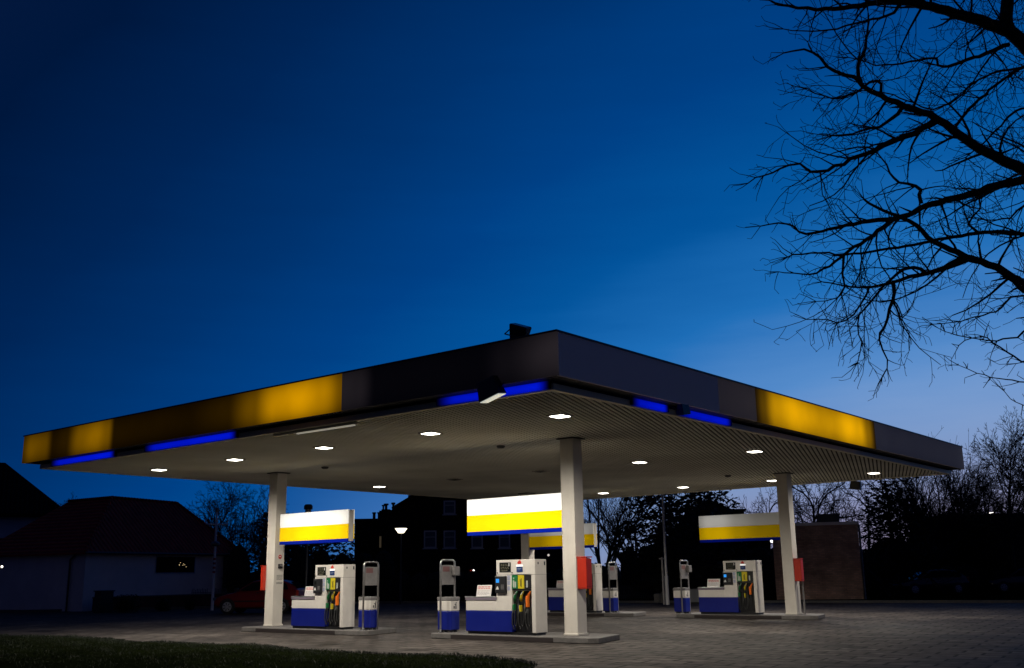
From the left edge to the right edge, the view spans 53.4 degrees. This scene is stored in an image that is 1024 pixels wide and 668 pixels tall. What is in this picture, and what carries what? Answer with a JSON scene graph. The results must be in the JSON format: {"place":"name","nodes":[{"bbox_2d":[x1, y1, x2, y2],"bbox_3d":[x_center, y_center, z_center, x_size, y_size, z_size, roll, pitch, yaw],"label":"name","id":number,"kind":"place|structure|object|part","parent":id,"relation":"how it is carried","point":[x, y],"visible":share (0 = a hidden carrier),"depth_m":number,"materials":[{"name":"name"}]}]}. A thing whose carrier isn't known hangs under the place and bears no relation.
{"place":"outdoors","nodes":[
{"label":"outdoors","id":0,"kind":"place"},
{"bbox_2d":[0,634,537,667],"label":"turf verge","id":1,"kind":"structure","parent":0,"point":[69,663],"depth_m":18.52,"materials":[{"name":"green plant"}]},
{"bbox_2d":[0,603,1023,667],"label":"forecourt paving","id":2,"kind":"structure","parent":0,"point":[907,635],"depth_m":24.11,"materials":[{"name":"concrete"}]},
{"bbox_2d":[93,590,114,612],"bbox_3d":[-19.070,12.490,47.529,0.480,1.000,0.840,-8,-15,28],"label":"utility box","id":3,"kind":"object","parent":2,"relation":"on","point":[103,599],"visible":0.99,"depth_m":47.31,"materials":[{"name":"black plastic"}]},
{"bbox_2d":[111,594,141,611],"bbox_3d":[-17.813,12.497,47.255,1.443,0.845,1.103,-4,-14,13],"label":"bush","id":4,"kind":"object","parent":2,"relation":"on","point":[127,603],"visible":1,"depth_m":47.05,"materials":[{"name":"green plant"}]},
{"bbox_2d":[92,593,229,611],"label":"garden wall","id":5,"kind":"structure","parent":2,"relation":"on","point":[178,600],"depth_m":53.25,"materials":[{"name":"red brick"}]},
{"bbox_2d":[205,508,228,609],"bbox_3d":[-14.210,10.737,48.684,1.149,4.800,0.440,-1,-13,0],"label":"antenna pole","id":6,"kind":"object","parent":2,"relation":"on","point":[215,543],"visible":1,"depth_m":48.67,"materials":[{"name":"white metal"}]},
{"bbox_2d":[213,580,304,613],"bbox_3d":[-10.643,11.130,43.205,3.766,1.403,1.960,-2,-13,6],"label":"parked car","id":7,"kind":"object","parent":2,"relation":"on","point":[250,595],"visible":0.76,"depth_m":42.45,"materials":[{"name":"red paint"}]},
{"bbox_3d":[-10.955,10.556,42.600,0.830,0.350,0.178,-2,-13,6],"label":"side window","id":8,"kind":"part","parent":7,"relation":"part of","materials":[{"name":"black glass"}]},
{"bbox_3d":[-9.072,10.628,43.154,0.300,0.270,1.200,-2,-13,6],"label":"rear window","id":9,"kind":"part","parent":7,"relation":"part of","materials":[{"name":"black glass"}]},
{"bbox_2d":[304,504,312,594],"bbox_3d":[-8.096,8.886,40.144,0.345,4.282,0.345,-11,-17,38],"label":"street lamp","id":10,"kind":"object","parent":2,"relation":"on","point":[308,507],"visible":0.66,"depth_m":40.19,"materials":[{"name":"grey metal"}]},
{"bbox_2d":[242,625,395,635],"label":"pump island","id":11,"kind":"structure","parent":2,"relation":"on","point":[355,631],"depth_m":26.43,"materials":[{"name":"concrete"}]},
{"bbox_2d":[291,564,354,629],"bbox_3d":[-5.038,6.957,26.975,2.068,1.635,0.503,-11,-17,38],"label":"fuel pump","id":12,"kind":"object","parent":11,"relation":"on","point":[330,604],"visible":1,"depth_m":26.59,"materials":[{"name":"white plastic"}]},
{"bbox_2d":[304,586,314,595],"bbox_3d":[-5.421,6.922,27.400,0.440,0.250,0.062,-11,-17,38],"label":"notice card","id":13,"kind":"object","parent":12,"relation":"on","point":[308,590],"visible":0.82,"depth_m":27.42,"materials":[{"name":"white paper"}]},
{"bbox_2d":[358,597,376,629],"bbox_3d":[-3.664,7.126,25.988,0.468,0.810,0.316,-11,-17,38],"label":"waste bin","id":14,"kind":"object","parent":11,"relation":"on","point":[370,613],"visible":0.92,"depth_m":25.84,"materials":[{"name":"blue paint"}]},
{"bbox_2d":[360,561,378,630],"bbox_3d":[-3.591,6.621,25.777,0.120,1.693,0.583,-11,-17,38],"label":"loop stand","id":15,"kind":"object","parent":11,"relation":"on","point":[370,576],"visible":1,"depth_m":25.85,"materials":[{"name":"metal"}]},
{"bbox_2d":[395,527,406,603],"bbox_3d":[-5.917,12.305,54.122,0.682,4.009,0.682,-11,-17,38],"label":"street lamp","id":16,"kind":"object","parent":2,"relation":"on","point":[400,529],"visible":1,"depth_m":54.24,"materials":[{"name":"grey metal"}]},
{"bbox_2d":[0,600,1023,612],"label":"kerb","id":17,"kind":"structure","parent":2,"relation":"on","point":[766,601],"depth_m":45.37,"materials":[{"name":"concrete"}]},
{"bbox_2d":[431,630,619,643],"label":"pump island","id":18,"kind":"structure","parent":2,"relation":"on","point":[560,637],"depth_m":22.19,"materials":[{"name":"concrete"}]},
{"bbox_2d":[437,597,459,631],"bbox_3d":[-1.519,6.691,24.291,0.468,0.810,0.316,-11,-17,38],"label":"waste bin","id":19,"kind":"object","parent":18,"relation":"on","point":[450,614],"visible":0.94,"depth_m":24.15,"materials":[{"name":"blue paint"}]},
{"bbox_2d":[438,559,459,632],"bbox_3d":[-1.509,6.240,24.305,0.152,1.693,0.626,-13,-18,42],"label":"loop stand","id":20,"kind":"object","parent":18,"relation":"on","point":[449,574],"visible":0.97,"depth_m":24.40,"materials":[{"name":"metal"}]},
{"bbox_2d":[22,329,964,635],"bbox_3d":[0.788,5.755,29.997,18.136,5.192,22.277,-11,-17,38],"label":"petrol station canopy","id":21,"kind":"object","parent":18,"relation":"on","point":[618,403],"visible":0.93,"depth_m":23.54,"materials":[{"name":"black"}]},
{"bbox_2d":[149,468,168,470],"bbox_3d":[-9.777,3.760,28.200,0.380,0.044,0.380,-11,-17,38],"label":"ceiling light","id":22,"kind":"object","parent":21,"relation":"attached to","point":[157,469],"visible":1,"depth_m":28.11,"materials":[{"name":"grey"}]},
{"bbox_2d":[224,458,245,460],"bbox_3d":[-7.100,3.217,26.082,0.380,0.044,0.380,-11,-17,38],"label":"ceiling light","id":23,"kind":"object","parent":21,"relation":"attached to","point":[234,459],"visible":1,"depth_m":25.98,"materials":[{"name":"grey"}]},
{"bbox_2d":[260,565,266,589],"bbox_3d":[-7.029,6.936,28.950,0.129,0.685,0.240,-11,-17,38],"label":"red cabinet","id":24,"kind":"object","parent":21,"relation":"attached to","point":[263,578],"visible":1,"depth_m":28.87,"materials":[{"name":"metal"}]},
{"bbox_2d":[273,421,359,436],"bbox_3d":[-4.036,1.963,20.828,2.600,0.072,0.100,-11,-17,38],"label":"strip lamp","id":25,"kind":"object","parent":21,"relation":"attached to","point":[330,427],"visible":1,"depth_m":20.68,"materials":[{"name":"beige plastic"}]},
{"bbox_2d":[279,509,354,544],"bbox_3d":[-5.411,5.351,28.123,2.864,0.850,0.235,-11,-17,38],"label":"illuminated sign","id":26,"kind":"object","parent":21,"relation":"attached to","point":[334,526],"visible":1,"depth_m":27.91,"materials":[{"name":"multicoloured"}]},
{"bbox_2d":[313,445,335,448],"bbox_3d":[-4.424,2.674,23.963,0.380,0.044,0.380,-11,-17,38],"label":"ceiling light","id":27,"kind":"object","parent":21,"relation":"attached to","point":[323,447],"visible":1,"depth_m":23.87,"materials":[{"name":"grey"}]},
{"bbox_2d":[418,431,442,434],"bbox_3d":[-1.748,2.131,21.845,0.380,0.044,0.380,-11,-17,38],"label":"ceiling light","id":28,"kind":"object","parent":21,"relation":"attached to","point":[429,433],"visible":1,"depth_m":21.76,"materials":[{"name":"grey"}]},
{"bbox_2d":[477,375,505,402],"bbox_3d":[-0.345,0.932,17.261,0.519,0.349,0.338,-28,-19,32],"label":"floodlight","id":29,"kind":"object","parent":21,"relation":"attached to","point":[490,388],"visible":1,"depth_m":17.14,"materials":[{"name":"grey metal"}]},
{"bbox_2d":[467,493,561,535],"bbox_3d":[0.088,4.221,23.707,2.852,0.850,0.235,-11,-17,38],"label":"illuminated sign","id":30,"kind":"object","parent":21,"relation":"attached to","point":[539,513],"visible":0.82,"depth_m":23.57,"materials":[{"name":"glowing white plastic"},{"name":"glowing yellow plastic"},{"name":"blue plastic"}]},
{"bbox_2d":[504,323,531,337],"bbox_3d":[0.107,-0.016,17.391,0.408,0.275,0.265,15,11,32],"label":"floodlight","id":31,"kind":"object","parent":21,"relation":"attached to","point":[516,330],"visible":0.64,"depth_m":17.35,"materials":[{"name":"grey metal"}]},
{"bbox_2d":[532,470,549,472],"bbox_3d":[0.853,4.087,30.269,0.380,0.044,0.380,-11,-17,38],"label":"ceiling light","id":32,"kind":"object","parent":21,"relation":"attached to","point":[540,471],"visible":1,"depth_m":30.17,"materials":[{"name":"grey"}]},
{"bbox_2d":[546,413,573,417],"bbox_3d":[0.928,1.589,19.727,0.380,0.044,0.380,-11,-17,38],"label":"ceiling light","id":33,"kind":"object","parent":21,"relation":"attached to","point":[561,415],"visible":1,"depth_m":19.65,"materials":[{"name":"grey"}]},
{"bbox_2d":[529,523,596,549],"bbox_3d":[1.836,7.370,37.006,2.884,0.850,0.235,-11,-17,38],"label":"illuminated sign","id":34,"kind":"object","parent":21,"relation":"attached to","point":[548,540],"visible":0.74,"depth_m":37.03,"materials":[{"name":"yellow plastic"}]},
{"bbox_2d":[576,556,591,588],"bbox_3d":[1.583,5.203,22.190,0.264,0.685,0.230,-11,-17,38],"label":"red cabinet","id":35,"kind":"object","parent":21,"relation":"attached to","point":[584,569],"visible":1,"depth_m":22.11,"materials":[{"name":"metal"}]},
{"bbox_2d":[630,460,648,463],"bbox_3d":[3.530,3.544,28.151,0.380,0.044,0.380,-11,-17,38],"label":"ceiling light","id":36,"kind":"object","parent":21,"relation":"attached to","point":[641,461],"visible":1,"depth_m":28.05,"materials":[{"name":"grey"}]},
{"bbox_2d":[672,404,690,414],"bbox_3d":[3.274,1.440,19.630,0.226,0.234,0.348,-5,-3,38],"label":"floodlight","id":37,"kind":"object","parent":21,"relation":"attached to","point":[682,409],"visible":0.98,"depth_m":19.52,"materials":[{"name":"grey metal"}]},
{"bbox_2d":[698,512,779,542],"bbox_3d":[7.328,6.223,32.693,2.862,0.850,0.235,-11,-17,38],"label":"illuminated sign","id":38,"kind":"object","parent":21,"relation":"attached to","point":[743,527],"visible":0.95,"depth_m":32.57,"materials":[{"name":"yellow plastic"}]},
{"bbox_2d":[744,449,764,452],"bbox_3d":[6.206,3.002,26.032,0.380,0.044,0.380,-11,-17,38],"label":"ceiling light","id":39,"kind":"object","parent":21,"relation":"attached to","point":[754,451],"visible":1,"depth_m":25.95,"materials":[{"name":"grey"}]},
{"bbox_2d":[793,558,803,580],"bbox_3d":[8.783,7.218,31.160,0.244,0.685,0.200,-11,-17,38],"label":"red cabinet","id":40,"kind":"object","parent":21,"relation":"attached to","point":[798,569],"visible":1,"depth_m":31.09,"materials":[{"name":"metal"}]},
{"bbox_2d":[849,481,863,489],"bbox_3d":[11.904,5.236,35.202,0.440,0.296,0.286,-2,-11,40],"label":"floodlight","id":41,"kind":"object","parent":21,"relation":"attached to","point":[855,485],"visible":1,"depth_m":35.09,"materials":[{"name":"grey metal"}]},
{"bbox_2d":[866,471,881,473],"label":"ceiling light","id":42,"kind":"object","parent":21,"relation":"attached to","point":[877,472],"visible":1,"depth_m":32.29,"materials":[{"name":"grey"}]},
{"bbox_2d":[465,559,547,635],"bbox_3d":[-0.167,5.969,23.120,2.068,1.635,0.503,-11,-17,38],"label":"fuel pump","id":43,"kind":"object","parent":18,"relation":"on","point":[517,605],"visible":1,"depth_m":22.76,"materials":[{"name":"white metal"}]},
{"bbox_2d":[476,585,491,595],"bbox_3d":[-0.643,5.935,23.542,0.440,0.250,0.062,-11,-17,38],"label":"notice card","id":44,"kind":"object","parent":43,"relation":"on","point":[484,590],"visible":1,"depth_m":23.53,"materials":[{"name":"white paper"}]},
{"bbox_2d":[547,610,645,616],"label":"pump island","id":45,"kind":"structure","parent":2,"relation":"on","point":[620,614],"depth_m":34.53,"materials":[{"name":"concrete"}]},
{"bbox_2d":[548,564,602,612],"bbox_3d":[2.196,8.948,35.849,2.068,1.635,0.503,-11,-17,38],"label":"fuel pump","id":46,"kind":"object","parent":45,"relation":"on","point":[594,599],"visible":0.35,"depth_m":35.31,"materials":[{"name":"white metal"}]},
{"bbox_2d":[556,580,563,587],"bbox_3d":[1.774,8.921,36.305,0.440,0.250,0.062,-11,-17,38],"label":"notice card","id":47,"kind":"object","parent":46,"relation":"on","point":[560,584],"visible":0.75,"depth_m":36.34,"materials":[{"name":"white paper"}]},
{"bbox_2d":[602,588,617,612],"bbox_3d":[3.375,9.127,34.891,0.468,0.810,0.316,-11,-17,38],"label":"waste bin","id":48,"kind":"object","parent":45,"relation":"on","point":[614,599],"visible":1,"depth_m":34.77,"materials":[{"name":"blue paint"}]},
{"bbox_2d":[608,562,618,612],"bbox_3d":[3.453,8.645,34.777,0.120,1.693,0.583,-11,-17,38],"label":"loop stand","id":49,"kind":"object","parent":45,"relation":"on","point":[612,573],"visible":1,"depth_m":34.82,"materials":[{"name":"metal"}]},
{"bbox_2d":[654,594,661,602],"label":"concrete block","id":50,"kind":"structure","parent":2,"relation":"on","point":[657,598],"depth_m":46.45,"materials":[{"name":"grey concrete"}]},
{"bbox_2d":[659,557,664,604],"bbox_3d":[6.564,10.735,44.248,0.280,2.000,0.090,-11,-17,38],"label":"short pole","id":51,"kind":"object","parent":2,"relation":"on","point":[661,558],"visible":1,"depth_m":44.22,"materials":[{"name":"grey metal"}]},
{"bbox_2d":[661,494,669,604],"bbox_3d":[6.630,7.958,44.589,0.240,7.560,0.228,-11,-17,38],"label":"tall pole","id":52,"kind":"object","parent":2,"relation":"on","point":[665,565],"visible":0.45,"depth_m":44.13,"materials":[{"name":"silver metal"}]},
{"bbox_2d":[690,589,698,603],"bbox_3d":[8.587,12.184,47.285,0.760,0.660,0.440,-1,-13,0],"label":"pale cabinet","id":53,"kind":"object","parent":2,"relation":"on","point":[694,596],"visible":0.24,"depth_m":47.09,"materials":[{"name":"grey metal"}]},
{"bbox_2d":[676,612,824,619],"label":"pump island","id":54,"kind":"structure","parent":2,"relation":"on","point":[803,616],"depth_m":31.12,"materials":[{"name":"concrete"}]},
{"bbox_2d":[673,588,689,612],"bbox_3d":[5.544,8.702,33.237,0.468,0.810,0.316,-11,-17,38],"label":"waste bin","id":55,"kind":"object","parent":54,"relation":"on","point":[685,598],"visible":1,"depth_m":33.12,"materials":[{"name":"blue paint"}]},
{"bbox_2d":[679,560,691,613],"bbox_3d":[5.674,8.236,33.194,0.152,1.693,0.626,-13,-18,42],"label":"loop stand","id":56,"kind":"object","parent":54,"relation":"on","point":[685,569],"visible":1,"depth_m":33.26,"materials":[{"name":"metal"}]},
{"bbox_2d":[698,560,764,614],"bbox_3d":[6.873,8.000,32.147,2.068,1.635,0.503,-11,-17,38],"label":"fuel pump","id":57,"kind":"object","parent":54,"relation":"on","point":[740,591],"visible":1,"depth_m":31.81,"materials":[{"name":"white plastic"}]},
{"bbox_2d":[707,579,719,586],"bbox_3d":[6.459,7.971,32.596,0.440,0.250,0.062,-11,-17,38],"label":"notice card","id":58,"kind":"object","parent":57,"relation":"on","point":[713,582],"visible":1,"depth_m":32.59,"materials":[{"name":"white paper"}]},
{"bbox_2d":[802,581,805,613],"bbox_3d":[8.913,8.045,31.093,0.055,1.000,0.055,-5,-14,16],"label":"downpipe","id":59,"kind":"object","parent":54,"relation":"on","point":[803,597],"visible":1,"depth_m":31.07,"materials":[{"name":"grey plastic"}]},
{"bbox_2d":[725,0,1023,415],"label":"bare tree","id":60,"kind":"object","parent":2,"relation":"on","point":[1002,24],"visible":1,"depth_m":9.59,"materials":[{"name":"brown plant"}]},
{"bbox_2d":[0,0,1023,571],"label":"sky","id":61,"kind":"structure","parent":0,"point":[200,199],"materials":[{"name":"blue"}]},
{"bbox_2d":[180,586,1023,606],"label":"grass bank","id":62,"kind":"structure","parent":0,"point":[991,595],"depth_m":52.27,"materials":[{"name":"green plant"}]},
{"bbox_2d":[0,463,59,539],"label":"dark roofed house","id":63,"kind":"structure","parent":62,"relation":"on","point":[24,502],"depth_m":66.56,"materials":[{"name":"tile"}]},
{"bbox_2d":[0,496,235,611],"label":"white bungalow","id":64,"kind":"object","parent":62,"relation":"on","point":[72,555],"visible":0.94,"depth_m":53.33,"materials":[{"name":"white paint"}]},
{"bbox_2d":[154,556,195,573],"bbox_3d":[-18.240,12.512,55.181,0.070,0.940,2.879,-8,-15,27],"label":"window","id":65,"kind":"structure","parent":64,"relation":"in","point":[163,564],"depth_m":55.12,"materials":[{"name":"black glass"}]},
{"bbox_2d":[185,481,267,574],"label":"bare tree","id":66,"kind":"object","parent":62,"relation":"on","point":[231,533],"visible":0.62,"depth_m":63.27,"materials":[{"name":"brown plant"}]},
{"bbox_2d":[225,485,312,566],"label":"bare tree","id":67,"kind":"object","parent":62,"relation":"on","point":[259,497],"visible":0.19,"depth_m":66.67,"materials":[{"name":"brown plant"}]},
{"bbox_2d":[246,512,321,584],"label":"evergreen tree","id":68,"kind":"object","parent":62,"relation":"on","point":[288,549],"visible":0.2,"depth_m":59.63,"materials":[{"name":"green plant"}]},
{"bbox_2d":[287,519,373,597],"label":"evergreen tree","id":69,"kind":"object","parent":62,"relation":"on","point":[325,547],"visible":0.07,"depth_m":65.74,"materials":[{"name":"green plant"}]},
{"bbox_2d":[310,544,397,598],"bbox_3d":[-9.911,14.131,60.186,6.602,3.473,2.362,-1,-13,0],"label":"hedge","id":70,"kind":"object","parent":62,"relation":"on","point":[385,561],"visible":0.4,"depth_m":59.59,"materials":[{"name":"green plant"}]},
{"bbox_2d":[354,512,378,597],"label":"annexe","id":71,"kind":"structure","parent":62,"relation":"on","point":[371,536],"depth_m":68.59,"materials":[{"name":"brick"}]},
{"bbox_2d":[251,564,620,584],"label":"hedge","id":72,"kind":"object","parent":62,"relation":"on","point":[603,567],"depth_m":87.94,"materials":[{"name":"green plant"}]},
{"bbox_2d":[369,566,562,600],"bbox_3d":[-1.758,14.712,59.927,13.235,1.983,2.357,-1,-13,0],"label":"hedge","id":73,"kind":"object","parent":62,"relation":"on","point":[418,586],"visible":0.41,"depth_m":59.34,"materials":[{"name":"green plant"}]},
{"bbox_2d":[379,495,562,598],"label":"brick house","id":74,"kind":"structure","parent":62,"relation":"on","point":[434,534],"depth_m":65.46,"materials":[{"name":"brick"}]},
{"bbox_2d":[422,530,437,548],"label":"window","id":75,"kind":"structure","parent":74,"relation":"in","point":[430,537],"depth_m":65.45,"materials":[{"name":"black glass"}]},
{"bbox_2d":[442,530,456,548],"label":"window","id":76,"kind":"structure","parent":74,"relation":"in","point":[449,537],"depth_m":65.45,"materials":[{"name":"black glass"}]},
{"bbox_2d":[442,500,456,514],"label":"window","id":77,"kind":"structure","parent":74,"relation":"in","point":[449,508],"depth_m":65.92,"materials":[{"name":"black glass"}]},
{"bbox_2d":[470,536,483,548],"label":"window","id":78,"kind":"structure","parent":74,"relation":"in","point":[476,541],"depth_m":65.41,"materials":[{"name":"black glass"}]},
{"bbox_2d":[498,534,511,548],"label":"window","id":79,"kind":"structure","parent":74,"relation":"in","point":[504,540],"depth_m":65.42,"materials":[{"name":"black glass"}]},
{"bbox_2d":[592,562,622,591],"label":"hedge","id":80,"kind":"object","parent":62,"relation":"on","point":[613,582],"visible":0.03,"depth_m":65.61,"materials":[{"name":"green plant"}]},
{"bbox_2d":[583,495,647,594],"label":"bare tree","id":81,"kind":"object","parent":62,"relation":"on","point":[628,568],"visible":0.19,"depth_m":61.99,"materials":[{"name":"brown plant"}]},
{"bbox_2d":[583,493,681,594],"bbox_3d":[5.854,9.940,55.151,9.103,8.869,6.238,-13,-18,41],"label":"bare tree","id":82,"kind":"object","parent":62,"relation":"on","point":[613,556],"visible":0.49,"depth_m":54.51,"materials":[{"name":"brown plant"}]},
{"bbox_2d":[612,585,676,598],"bbox_3d":[7.472,14.137,55.827,4.100,0.730,0.070,-1,-13,0],"label":"fence","id":83,"kind":"object","parent":62,"relation":"on","point":[624,588],"visible":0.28,"depth_m":55.79,"materials":[{"name":"brown"}]},
{"bbox_2d":[603,491,735,598],"bbox_3d":[8.443,10.519,54.827,7.241,7.392,6.318,-1,-13,0],"label":"evergreen tree","id":84,"kind":"object","parent":62,"relation":"on","point":[705,563],"visible":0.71,"depth_m":53.49,"materials":[{"name":"green plant"}]},
{"bbox_2d":[667,490,769,586],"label":"evergreen tree","id":85,"kind":"object","parent":62,"relation":"on","point":[730,550],"visible":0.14,"depth_m":57.71,"materials":[{"name":"green plant"}]},
{"bbox_2d":[675,501,771,590],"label":"bare tree","id":86,"kind":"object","parent":62,"relation":"on","point":[751,545],"depth_m":72.53,"materials":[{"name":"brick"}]},
{"bbox_2d":[728,488,877,594],"bbox_3d":[15.817,12.427,59.678,7.276,8.805,10.599,7,-15,-29],"label":"bare tree","id":87,"kind":"object","parent":62,"relation":"on","point":[768,555],"visible":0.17,"depth_m":60.66,"materials":[{"name":"brown plant"}]},
{"bbox_2d":[772,521,866,599],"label":"brick outbuilding","id":88,"kind":"structure","parent":62,"relation":"on","point":[830,553],"depth_m":48.41,"materials":[{"name":"brown brick"}]},
{"bbox_2d":[817,513,839,521],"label":"roof unit","id":89,"kind":"structure","parent":88,"relation":"on","point":[828,517],"depth_m":50.26,"materials":[{"name":"black metal"}]},
{"bbox_2d":[749,482,892,592],"bbox_3d":[17.651,11.927,59.093,8.122,9.829,11.832,-3,-14,11],"label":"bare tree","id":90,"kind":"object","parent":62,"relation":"on","point":[835,501],"visible":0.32,"depth_m":57.59,"materials":[{"name":"brown plant"}]},
{"bbox_2d":[742,482,917,595],"bbox_3d":[17.347,11.793,57.945,7.784,9.419,11.339,-1,-13,0],"label":"bare tree","id":91,"kind":"object","parent":62,"relation":"on","point":[798,506],"visible":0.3,"depth_m":56.40,"materials":[{"name":"brown plant"}]},
{"bbox_2d":[803,481,968,593],"bbox_3d":[21.403,12.578,60.954,7.445,9.010,10.846,0,-13,-5],"label":"bare tree","id":92,"kind":"object","parent":62,"relation":"on","point":[849,505],"visible":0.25,"depth_m":59.25,"materials":[{"name":"brown plant"}]},
{"bbox_2d":[859,477,931,593],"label":"evergreen tree","id":93,"kind":"object","parent":62,"relation":"on","point":[903,552],"visible":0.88,"depth_m":57.80,"materials":[{"name":"green plant"}]},
{"bbox_2d":[864,472,961,559],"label":"bare tree","id":94,"kind":"object","parent":62,"relation":"on","point":[924,497],"visible":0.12,"depth_m":65.79,"materials":[{"name":"brown plant"}]},
{"bbox_2d":[835,428,1020,591],"bbox_3d":[24.262,10.148,59.747,10.333,10.068,7.081,1,-13,-9],"label":"bare tree","id":95,"kind":"object","parent":62,"relation":"on","point":[936,528],"visible":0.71,"depth_m":59.63,"materials":[{"name":"brown plant"}]},
{"bbox_2d":[889,569,968,593],"bbox_3d":[23.700,14.091,57.922,4.218,1.403,1.960,1,-13,-8],"label":"parked car","id":96,"kind":"object","parent":62,"relation":"on","point":[923,582],"visible":0.93,"depth_m":57.22,"materials":[{"name":"black paint"}]},
{"bbox_3d":[23.544,13.502,57.262,0.930,0.350,0.177,1,-13,-8],"label":"side window","id":97,"kind":"part","parent":96,"relation":"part of","materials":[{"name":"black glass"}]},
{"bbox_3d":[24.459,13.509,57.397,0.762,0.350,0.177,1,-13,-8],"label":"side window","id":98,"kind":"part","parent":96,"relation":"part of","materials":[{"name":"black glass"}]},
{"bbox_2d":[862,428,996,569],"bbox_3d":[25.732,10.971,62.808,6.913,9.828,10.087,5,-15,-25],"label":"bare tree","id":99,"kind":"object","parent":62,"relation":"on","point":[948,560],"visible":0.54,"depth_m":61.57,"materials":[{"name":"brown plant"}]},
{"bbox_2d":[932,461,996,513],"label":"bare tree","id":100,"kind":"object","parent":62,"relation":"on","point":[954,487],"visible":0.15,"depth_m":74.94,"materials":[{"name":"brown plant"}]},
{"bbox_2d":[913,513,1023,590],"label":"dark shed","id":101,"kind":"structure","parent":62,"relation":"on","point":[1018,548],"depth_m":62.52,"materials":[{"name":"black"}]},
{"bbox_2d":[952,454,1006,513],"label":"bare tree","id":102,"kind":"object","parent":62,"relation":"on","point":[991,491],"visible":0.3,"depth_m":69.47,"materials":[{"name":"brown plant"}]},
{"bbox_2d":[949,471,1023,512],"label":"bare tree","id":103,"kind":"object","parent":62,"relation":"on","point":[991,502],"visible":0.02,"depth_m":78.91,"materials":[{"name":"brown plant"}]},
{"bbox_2d":[961,405,1023,590],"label":"bare tree","id":104,"kind":"object","parent":62,"relation":"on","point":[1014,489],"visible":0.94,"depth_m":60.41,"materials":[{"name":"brown plant"}]},
{"bbox_2d":[984,567,1023,590],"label":"parked car","id":105,"kind":"object","parent":62,"relation":"on","point":[1013,579],"visible":0.87,"depth_m":59.25,"materials":[{"name":"black paint"}]},
{"bbox_3d":[29.573,13.900,59.332,0.885,0.350,0.177,-2,-13,4],"label":"side window","id":106,"kind":"part","parent":105,"relation":"part of","materials":[{"name":"black glass"}]},
{"bbox_2d":[990,435,1023,509],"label":"bare tree","id":107,"kind":"object","parent":62,"relation":"on","point":[1021,455],"visible":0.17,"depth_m":63.90,"materials":[{"name":"brown plant"}]}
]}

